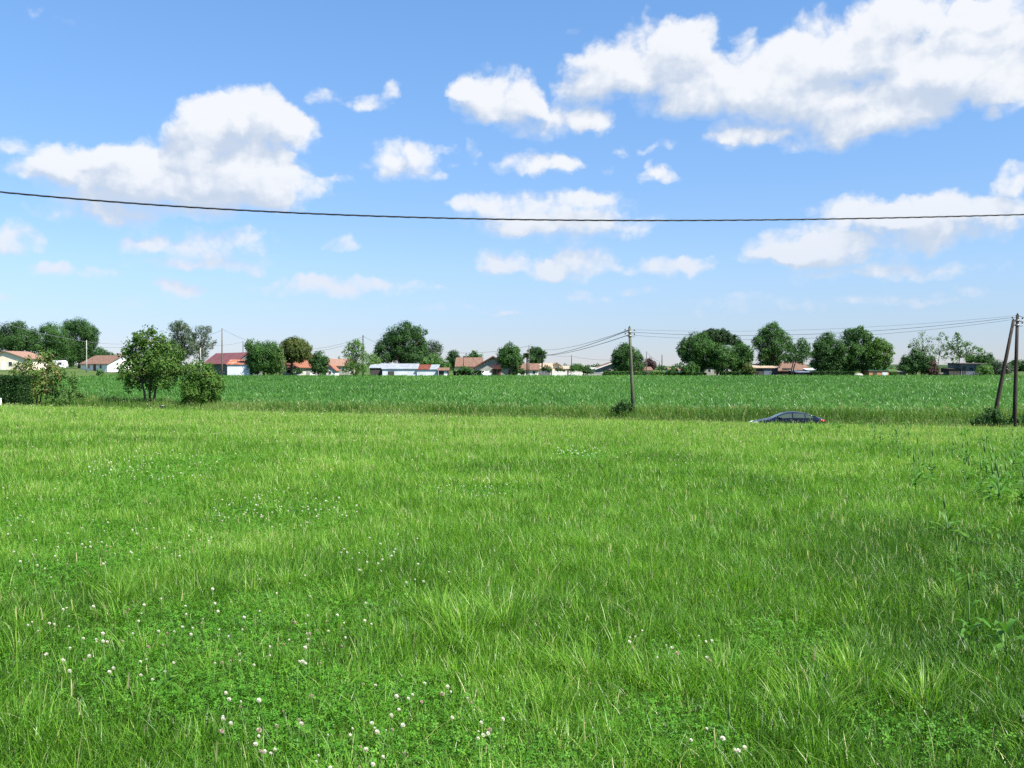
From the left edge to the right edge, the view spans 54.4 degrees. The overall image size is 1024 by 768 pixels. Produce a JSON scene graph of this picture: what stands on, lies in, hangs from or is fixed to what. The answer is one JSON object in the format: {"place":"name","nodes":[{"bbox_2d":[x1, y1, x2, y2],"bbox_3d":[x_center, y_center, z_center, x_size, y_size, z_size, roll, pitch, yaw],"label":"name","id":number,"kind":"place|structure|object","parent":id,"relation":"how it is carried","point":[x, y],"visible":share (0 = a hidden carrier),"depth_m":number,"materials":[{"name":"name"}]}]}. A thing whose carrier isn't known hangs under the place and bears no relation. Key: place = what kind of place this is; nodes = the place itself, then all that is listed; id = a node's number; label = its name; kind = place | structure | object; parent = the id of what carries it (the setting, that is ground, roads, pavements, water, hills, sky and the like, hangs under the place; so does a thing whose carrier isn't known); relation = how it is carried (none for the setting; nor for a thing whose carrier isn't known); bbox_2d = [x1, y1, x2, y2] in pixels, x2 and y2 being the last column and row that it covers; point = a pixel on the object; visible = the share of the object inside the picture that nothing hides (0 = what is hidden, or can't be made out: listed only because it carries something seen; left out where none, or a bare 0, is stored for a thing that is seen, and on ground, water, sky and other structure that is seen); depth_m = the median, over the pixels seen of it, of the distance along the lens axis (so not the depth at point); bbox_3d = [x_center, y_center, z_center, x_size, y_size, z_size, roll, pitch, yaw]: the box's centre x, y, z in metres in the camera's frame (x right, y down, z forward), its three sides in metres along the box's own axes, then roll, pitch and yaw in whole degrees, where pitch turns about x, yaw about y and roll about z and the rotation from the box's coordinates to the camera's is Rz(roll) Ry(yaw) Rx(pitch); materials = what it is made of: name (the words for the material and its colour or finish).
{"place":"outdoors","nodes":[
{"label":"outdoors","id":0,"kind":"place"},
{"bbox_2d":[0,367,1023,767],"bbox_3d":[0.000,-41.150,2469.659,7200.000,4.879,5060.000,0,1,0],"label":"ground","id":1,"kind":"structure","parent":0,"point":[92,373],"depth_m":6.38,"materials":[{"name":"green plant"}]},
{"bbox_2d":[0,373,34,405],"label":"hedge","id":2,"kind":"object","parent":1,"relation":"on","point":[19,392],"visible":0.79,"depth_m":79.62,"materials":[{"name":"green plant"}]},
{"bbox_2d":[0,319,41,353],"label":"oak tree","id":3,"kind":"object","parent":1,"relation":"on","point":[10,341],"visible":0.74,"depth_m":297.70,"materials":[{"name":"green plant"}]},
{"bbox_2d":[0,351,46,369],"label":"house","id":4,"kind":"structure","parent":1,"relation":"on","point":[8,359],"depth_m":261.94,"materials":[{"name":"paint"}]},
{"bbox_2d":[9,350,61,405],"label":"shrub","id":5,"kind":"object","parent":1,"relation":"on","point":[40,388],"visible":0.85,"depth_m":82.69,"materials":[{"name":"green plant"}]},
{"bbox_2d":[28,321,79,368],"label":"oak tree","id":6,"kind":"object","parent":1,"relation":"on","point":[59,350],"visible":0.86,"depth_m":294.31,"materials":[{"name":"green plant"}]},
{"bbox_2d":[44,363,86,406],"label":"shrub","id":7,"kind":"object","parent":1,"relation":"on","point":[79,394],"visible":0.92,"depth_m":83.80,"materials":[{"name":"green plant"}]},
{"bbox_2d":[60,316,99,367],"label":"oak tree","id":8,"kind":"object","parent":1,"relation":"on","point":[85,331],"visible":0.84,"depth_m":298.56,"materials":[{"name":"green plant"}]},
{"bbox_2d":[84,347,115,358],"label":"shrub","id":9,"kind":"object","parent":1,"relation":"on","point":[101,351],"visible":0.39,"depth_m":297.04,"materials":[{"name":"green plant"}]},
{"bbox_2d":[79,353,133,371],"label":"house","id":10,"kind":"structure","parent":1,"relation":"on","point":[104,363],"depth_m":267.18,"materials":[{"name":"white paint"}]},
{"bbox_2d":[113,324,187,404],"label":"tree","id":11,"kind":"object","parent":1,"relation":"on","point":[157,359],"visible":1,"depth_m":84.79,"materials":[{"name":"green plant"}]},
{"bbox_2d":[134,649,185,706],"bbox_3d":[-1.835,1.542,5.212,0.317,0.292,0.282,-1,1,-37],"label":"dock plant","id":12,"kind":"object","parent":1,"relation":"on","point":[170,677],"visible":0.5,"depth_m":5.23,"materials":[{"name":"green plant"}]},
{"bbox_2d":[166,318,198,373],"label":"eucalyptus tree","id":13,"kind":"object","parent":1,"relation":"on","point":[182,336],"visible":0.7,"depth_m":284.17,"materials":[{"name":"green plant"}]},
{"bbox_2d":[177,357,227,406],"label":"shrub","id":14,"kind":"object","parent":1,"relation":"on","point":[198,387],"visible":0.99,"depth_m":84.14,"materials":[{"name":"green plant"}]},
{"bbox_2d":[189,322,215,369],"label":"eucalyptus tree","id":15,"kind":"object","parent":1,"relation":"on","point":[204,352],"visible":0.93,"depth_m":284.70,"materials":[{"name":"green plant"}]},
{"bbox_2d":[201,352,261,374],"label":"barn","id":16,"kind":"structure","parent":1,"relation":"on","point":[215,359],"depth_m":286.31,"materials":[{"name":"red metal"}]},
{"bbox_2d":[226,359,252,375],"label":"shed","id":17,"kind":"structure","parent":1,"relation":"on","point":[236,366],"depth_m":262.08,"materials":[{"name":"white paint"}]},
{"bbox_2d":[244,339,285,375],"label":"tree","id":18,"kind":"object","parent":1,"relation":"on","point":[259,358],"visible":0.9,"depth_m":262.12,"materials":[{"name":"green plant"}]},
{"bbox_2d":[269,345,287,374],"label":"shrub","id":19,"kind":"object","parent":1,"relation":"on","point":[278,366],"visible":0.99,"depth_m":261.48,"materials":[{"name":"green plant"}]},
{"bbox_2d":[277,335,313,375],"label":"domed tree","id":20,"kind":"object","parent":1,"relation":"on","point":[298,353],"visible":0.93,"depth_m":264.12,"materials":[{"name":"green plant"}]},
{"bbox_2d":[283,358,319,375],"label":"house","id":21,"kind":"structure","parent":1,"relation":"on","point":[305,367],"depth_m":271.99,"materials":[{"name":"orange tile"}]},
{"bbox_2d":[308,350,331,374],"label":"tree","id":22,"kind":"object","parent":1,"relation":"on","point":[316,360],"visible":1,"depth_m":261.64,"materials":[{"name":"green plant"}]},
{"bbox_2d":[326,365,339,375],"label":"cottage","id":23,"kind":"structure","parent":1,"relation":"on","point":[334,369],"depth_m":264.00,"materials":[{"name":"orange tile"}]},
{"bbox_2d":[327,358,353,374],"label":"house","id":24,"kind":"structure","parent":1,"relation":"on","point":[338,364],"depth_m":288.84,"materials":[{"name":"tile"}]},
{"bbox_2d":[339,338,369,375],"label":"poplar tree","id":25,"kind":"object","parent":1,"relation":"on","point":[352,366],"visible":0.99,"depth_m":257.56,"materials":[{"name":"green plant"}]},
{"bbox_2d":[365,353,382,367],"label":"shrub","id":26,"kind":"object","parent":1,"relation":"on","point":[373,359],"visible":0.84,"depth_m":269.56,"materials":[{"name":"green plant"}]},
{"bbox_2d":[369,363,384,375],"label":"shed","id":27,"kind":"structure","parent":1,"relation":"on","point":[376,369],"depth_m":262.08,"materials":[{"name":"metal"}]},
{"bbox_2d":[381,364,418,375],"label":"shed","id":28,"kind":"structure","parent":1,"relation":"on","point":[400,369],"depth_m":260.65,"materials":[{"name":"metal"}]},
{"bbox_2d":[372,320,429,364],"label":"oak tree","id":29,"kind":"object","parent":1,"relation":"on","point":[397,339],"visible":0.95,"depth_m":276.57,"materials":[{"name":"green plant"}]},
{"bbox_2d":[416,365,439,375],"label":"shed","id":30,"kind":"structure","parent":1,"relation":"on","point":[426,370],"depth_m":260.54,"materials":[{"name":"paint"}]},
{"bbox_2d":[417,353,450,367],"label":"shrub","id":31,"kind":"object","parent":1,"relation":"on","point":[432,359],"visible":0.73,"depth_m":271.31,"materials":[{"name":"green plant"}]},
{"bbox_2d":[427,339,443,356],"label":"tree","id":32,"kind":"object","parent":1,"relation":"on","point":[436,346],"visible":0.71,"depth_m":281.40,"materials":[{"name":"green plant"}]},
{"bbox_2d":[445,349,459,371],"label":"tree","id":33,"kind":"object","parent":1,"relation":"on","point":[450,358],"visible":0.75,"depth_m":343.75,"materials":[{"name":"green plant"}]},
{"bbox_2d":[453,370,481,375],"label":"hedge","id":34,"kind":"object","parent":1,"relation":"on","point":[477,372],"visible":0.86,"depth_m":257.33,"materials":[{"name":"green plant"}]},
{"bbox_2d":[455,356,482,370],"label":"house","id":35,"kind":"structure","parent":1,"relation":"on","point":[471,362],"depth_m":278.73,"materials":[{"name":"brown tile"}]},
{"bbox_2d":[471,356,516,375],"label":"house","id":36,"kind":"structure","parent":1,"relation":"on","point":[492,365],"depth_m":265.95,"materials":[{"name":"grey paint"}]},
{"bbox_2d":[496,341,523,375],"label":"tree","id":37,"kind":"object","parent":1,"relation":"on","point":[508,357],"visible":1,"depth_m":256.24,"materials":[{"name":"green plant"}]},
{"bbox_2d":[0,446,1023,767],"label":"clover leaves","id":38,"kind":"object","parent":1,"relation":"on","point":[304,672],"visible":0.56,"depth_m":5.46,"materials":[{"name":"green plant"}]},
{"bbox_2d":[6,373,1023,412],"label":"crop plants","id":39,"kind":"object","parent":1,"relation":"on","point":[900,388],"visible":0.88,"depth_m":122.36,"materials":[{"name":"green plant"}]},
{"bbox_2d":[8,392,1023,428],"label":"verge grass","id":40,"kind":"structure","parent":1,"relation":"on","point":[681,412],"depth_m":73.97,"materials":[{"name":"green plant"}]},
{"bbox_2d":[518,363,538,375],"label":"house","id":41,"kind":"structure","parent":1,"relation":"on","point":[534,368],"depth_m":268.65,"materials":[{"name":"brown tile"}]},
{"bbox_2d":[527,345,544,363],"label":"tree","id":42,"kind":"object","parent":1,"relation":"on","point":[535,358],"visible":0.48,"depth_m":284.13,"materials":[{"name":"green plant"}]},
{"bbox_2d":[69,356,1013,370],"bbox_3d":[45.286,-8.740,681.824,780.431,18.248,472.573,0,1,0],"label":"distant wood","id":43,"kind":"object","parent":1,"relation":"on","point":[597,364],"visible":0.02,"depth_m":526.91,"materials":[{"name":"green plant"}]},
{"bbox_2d":[538,370,583,375],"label":"garden wall","id":44,"kind":"structure","parent":1,"relation":"on","point":[562,373],"depth_m":258.89,"materials":[{"name":"white concrete"}]},
{"bbox_2d":[594,362,622,373],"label":"house","id":45,"kind":"structure","parent":1,"relation":"on","point":[608,366],"depth_m":267.97,"materials":[{"name":"grey tile"}]},
{"bbox_2d":[603,370,629,375],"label":"hedge","id":46,"kind":"object","parent":1,"relation":"on","point":[608,373],"visible":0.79,"depth_m":257.32,"materials":[{"name":"green plant"}]},
{"bbox_2d":[609,398,636,416],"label":"bramble bush","id":47,"kind":"object","parent":1,"relation":"on","point":[622,405],"visible":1,"depth_m":72.46,"materials":[{"name":"green plant"}]},
{"bbox_2d":[610,342,645,372],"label":"tree","id":48,"kind":"object","parent":1,"relation":"on","point":[620,358],"visible":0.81,"depth_m":260.73,"materials":[{"name":"green plant"}]},
{"bbox_2d":[625,326,634,413],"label":"utility pole","id":49,"kind":"object","parent":1,"relation":"on","point":[629,332],"visible":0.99,"depth_m":73.10,"materials":[{"name":"brown wood"}]},
{"bbox_2d":[635,320,1006,339],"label":"overhead wire","id":50,"kind":"object","parent":49,"relation":"attached to","point":[805,338],"visible":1,"depth_m":67.50,"materials":[{"name":"black metal"}]},
{"bbox_2d":[636,317,1013,335],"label":"overhead wire","id":51,"kind":"object","parent":49,"relation":"attached to","point":[823,333],"visible":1,"depth_m":67.40,"materials":[{"name":"black metal"}]},
{"bbox_2d":[633,371,665,375],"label":"hedge","id":52,"kind":"object","parent":1,"relation":"on","point":[653,373],"visible":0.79,"depth_m":257.32,"materials":[{"name":"green plant"}]},
{"bbox_2d":[682,361,700,375],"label":"shrub","id":53,"kind":"object","parent":1,"relation":"on","point":[689,369],"visible":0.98,"depth_m":256.62,"materials":[{"name":"green plant"}]},
{"bbox_2d":[675,331,714,371],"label":"tree","id":54,"kind":"object","parent":1,"relation":"on","point":[691,350],"visible":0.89,"depth_m":262.77,"materials":[{"name":"green plant"}]},
{"bbox_2d":[705,342,734,374],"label":"tree","id":55,"kind":"object","parent":1,"relation":"on","point":[722,354],"visible":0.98,"depth_m":260.43,"materials":[{"name":"green plant"}]},
{"bbox_2d":[701,328,743,358],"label":"tree","id":56,"kind":"object","parent":1,"relation":"on","point":[714,337],"visible":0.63,"depth_m":290.50,"materials":[{"name":"green plant"}]},
{"bbox_2d":[705,704,748,752],"bbox_3d":[0.981,1.561,4.481,0.231,0.242,0.164,0,1,17],"label":"dock plant","id":57,"kind":"object","parent":1,"relation":"on","point":[722,727],"visible":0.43,"depth_m":4.48,"materials":[{"name":"green plant"}]},
{"bbox_2d":[719,371,750,375],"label":"hedge","id":58,"kind":"object","parent":1,"relation":"on","point":[726,373],"visible":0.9,"depth_m":259.81,"materials":[{"name":"green plant"}]},
{"bbox_2d":[729,341,755,371],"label":"tree","id":59,"kind":"object","parent":1,"relation":"on","point":[743,353],"visible":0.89,"depth_m":262.10,"materials":[{"name":"green plant"}]},
{"bbox_2d":[740,363,755,374],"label":"shrub","id":60,"kind":"object","parent":1,"relation":"on","point":[749,369],"visible":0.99,"depth_m":259.73,"materials":[{"name":"green plant"}]},
{"bbox_2d":[750,364,779,375],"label":"barn","id":61,"kind":"structure","parent":1,"relation":"on","point":[766,369],"depth_m":263.98,"materials":[{"name":"tile"}]},
{"bbox_2d":[751,320,795,366],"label":"tree","id":62,"kind":"object","parent":1,"relation":"on","point":[773,354],"visible":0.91,"depth_m":266.89,"materials":[{"name":"green plant"}]},
{"bbox_2d":[749,411,824,424],"bbox_3d":[17.756,2.476,64.549,4.682,1.430,2.203,0,1,6],"label":"parked car","id":63,"kind":"object","parent":1,"relation":"on","point":[790,416],"visible":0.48,"depth_m":63.73,"materials":[{"name":"blue paint"}]},
{"bbox_2d":[778,362,808,374],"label":"barn","id":64,"kind":"structure","parent":1,"relation":"on","point":[784,368],"depth_m":277.92,"materials":[{"name":"brown tile"}]},
{"bbox_2d":[785,337,813,374],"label":"tree","id":65,"kind":"object","parent":1,"relation":"on","point":[804,350],"visible":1,"depth_m":259.66,"materials":[{"name":"green plant"}]},
{"bbox_2d":[788,370,813,375],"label":"shed","id":66,"kind":"structure","parent":1,"relation":"on","point":[801,372],"depth_m":262.12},
{"bbox_2d":[809,330,848,370],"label":"tree","id":67,"kind":"object","parent":1,"relation":"on","point":[824,350],"visible":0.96,"depth_m":263.10,"materials":[{"name":"green plant"}]},
{"bbox_2d":[809,370,854,375],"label":"hedge","id":68,"kind":"object","parent":1,"relation":"on","point":[823,373],"visible":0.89,"depth_m":258.63,"materials":[{"name":"green plant"}]},
{"bbox_2d":[839,325,873,373],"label":"tree","id":69,"kind":"object","parent":1,"relation":"on","point":[857,358],"visible":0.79,"depth_m":264.95,"materials":[{"name":"green plant"}]},
{"bbox_2d":[862,369,888,375],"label":"outbuilding","id":70,"kind":"structure","parent":1,"relation":"on","point":[875,372],"depth_m":260.98,"materials":[{"name":"orange brick"}]},
{"bbox_2d":[863,337,895,369],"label":"tree","id":71,"kind":"object","parent":1,"relation":"on","point":[880,352],"visible":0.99,"depth_m":261.21,"materials":[{"name":"green plant"}]},
{"bbox_2d":[895,348,937,374],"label":"shrub","id":72,"kind":"object","parent":1,"relation":"on","point":[916,362],"visible":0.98,"depth_m":261.19,"materials":[{"name":"green plant"}]},
{"bbox_2d":[901,452,939,491],"bbox_3d":[6.633,1.491,16.176,0.571,0.797,0.663,0,1,-21],"label":"dock plant","id":73,"kind":"object","parent":1,"relation":"on","point":[917,474],"visible":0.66,"depth_m":16.16,"materials":[{"name":"green plant"}]},
{"bbox_2d":[908,330,937,355],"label":"sparse tree","id":74,"kind":"object","parent":1,"relation":"on","point":[926,347],"visible":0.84,"depth_m":265.93,"materials":[{"name":"green plant"}]},
{"bbox_2d":[911,449,941,481],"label":"dock plant","id":75,"kind":"object","parent":1,"relation":"on","point":[928,467],"visible":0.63,"depth_m":18.60,"materials":[{"name":"green plant"}]},
{"bbox_2d":[923,360,940,374],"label":"shrub","id":76,"kind":"object","parent":1,"relation":"on","point":[933,370],"visible":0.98,"depth_m":259.00,"materials":[{"name":"purple plant"}]},
{"bbox_2d":[935,331,948,368],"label":"sparse tree","id":77,"kind":"object","parent":1,"relation":"on","point":[941,346],"visible":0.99,"depth_m":261.80,"materials":[{"name":"green plant"}]},
{"bbox_2d":[921,495,974,542],"bbox_3d":[4.824,1.509,10.930,0.565,0.584,0.634,-1,1,-37],"label":"dock plant","id":78,"kind":"object","parent":1,"relation":"on","point":[943,514],"visible":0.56,"depth_m":10.95,"materials":[{"name":"green plant"}]},
{"bbox_2d":[941,368,959,374],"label":"shed","id":79,"kind":"structure","parent":1,"relation":"on","point":[952,371],"depth_m":261.00,"materials":[{"name":"grey"}]},
{"bbox_2d":[941,540,969,597],"bbox_3d":[3.491,1.478,7.856,0.269,0.514,0.307,0,1,-1],"label":"dock plant","id":80,"kind":"object","parent":1,"relation":"on","point":[956,575],"visible":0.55,"depth_m":7.83,"materials":[{"name":"green plant"}]},
{"bbox_2d":[944,332,985,364],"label":"sparse tree","id":81,"kind":"object","parent":1,"relation":"on","point":[958,354],"visible":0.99,"depth_m":263.72,"materials":[{"name":"green plant"}]},
{"bbox_2d":[948,363,987,374],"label":"hut","id":82,"kind":"object","parent":1,"relation":"on","point":[968,368],"visible":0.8,"depth_m":260.98,"materials":[{"name":"grey glass"}]},
{"bbox_2d":[947,573,992,660],"bbox_3d":[2.822,1.438,6.108,0.290,0.555,0.331,0,1,-21],"label":"dock plant","id":83,"kind":"object","parent":1,"relation":"on","point":[975,625],"visible":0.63,"depth_m":6.13,"materials":[{"name":"green plant"}]},
{"bbox_2d":[955,460,992,494],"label":"dock plant","id":84,"kind":"object","parent":1,"relation":"on","point":[982,485],"visible":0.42,"depth_m":15.93,"materials":[{"name":"green plant"}]},
{"bbox_2d":[965,557,994,593],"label":"dock plant","id":85,"kind":"object","parent":1,"relation":"on","point":[982,574],"visible":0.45,"depth_m":8.08,"materials":[{"name":"green plant"}]},
{"bbox_2d":[964,352,999,369],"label":"shrub","id":86,"kind":"object","parent":1,"relation":"on","point":[989,358],"visible":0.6,"depth_m":274.22,"materials":[{"name":"green plant"}]},
{"bbox_2d":[975,363,993,375],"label":"shrub","id":87,"kind":"object","parent":1,"relation":"on","point":[984,370],"visible":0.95,"depth_m":257.14,"materials":[{"name":"green plant"}]},
{"bbox_2d":[968,406,1008,426],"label":"bramble bush","id":88,"kind":"object","parent":1,"relation":"on","point":[992,419],"visible":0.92,"depth_m":60.40,"materials":[{"name":"green plant"}]},
{"bbox_2d":[974,445,1002,479],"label":"dock plant","id":89,"kind":"object","parent":1,"relation":"on","point":[986,465],"visible":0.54,"depth_m":19.43,"materials":[{"name":"green plant"}]},
{"bbox_2d":[975,462,1019,502],"bbox_3d":[7.199,1.523,14.820,0.679,0.702,0.763,1,1,29],"label":"dock plant","id":90,"kind":"object","parent":1,"relation":"on","point":[993,487],"visible":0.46,"depth_m":14.89,"materials":[{"name":"green plant"}]},
{"bbox_2d":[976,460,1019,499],"bbox_3d":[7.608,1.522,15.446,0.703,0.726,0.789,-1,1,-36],"label":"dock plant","id":91,"kind":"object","parent":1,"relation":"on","point":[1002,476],"visible":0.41,"depth_m":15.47,"materials":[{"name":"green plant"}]},
{"bbox_2d":[979,466,1022,505],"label":"dock plant","id":92,"kind":"object","parent":1,"relation":"on","point":[996,492],"visible":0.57,"depth_m":14.36,"materials":[{"name":"green plant"}]},
{"bbox_2d":[990,359,1013,375],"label":"shrub","id":93,"kind":"object","parent":1,"relation":"on","point":[998,368],"visible":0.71,"depth_m":269.27,"materials":[{"name":"green plant"}]},
{"bbox_2d":[981,596,1023,663],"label":"dock plant","id":94,"kind":"object","parent":1,"relation":"on","point":[1006,628],"visible":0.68,"depth_m":6.06,"materials":[{"name":"green plant"}]},
{"bbox_2d":[992,318,1014,427],"bbox_3d":[30.090,-0.151,61.248,1.604,7.766,0.381,0,1,-6],"label":"utility pole","id":95,"kind":"object","parent":1,"relation":"on","point":[998,395],"visible":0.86,"depth_m":61.13,"materials":[{"name":"brown wood"}]},
{"bbox_2d":[992,536,1019,588],"bbox_3d":[4.141,1.502,8.322,0.249,0.475,0.284,-1,1,-31],"label":"dock plant","id":96,"kind":"object","parent":1,"relation":"on","point":[1009,569],"visible":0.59,"depth_m":8.30,"materials":[{"name":"green plant"}]},
{"bbox_2d":[1002,413,1023,426],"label":"bramble bush","id":97,"kind":"object","parent":1,"relation":"on","point":[1019,420],"visible":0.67,"depth_m":61.99,"materials":[{"name":"green plant"}]},
{"bbox_2d":[1008,359,1023,371],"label":"tree","id":98,"kind":"object","parent":1,"relation":"on","point":[1020,366],"visible":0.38,"depth_m":418.58,"materials":[{"name":"green plant"}]},
{"bbox_2d":[1011,313,1022,426],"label":"utility pole","id":99,"kind":"object","parent":1,"relation":"on","point":[1015,385],"visible":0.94,"depth_m":61.41,"materials":[{"name":"brown wood"}]},
{"bbox_2d":[0,191,1023,220],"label":"power cable","id":100,"kind":"object","parent":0,"point":[490,218],"visible":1,"depth_m":13.98,"materials":[{"name":"metal"}]},
{"bbox_2d":[0,0,1023,366],"label":"sky","id":101,"kind":"structure","parent":0,"point":[507,109],"materials":[{"name":"blue"}]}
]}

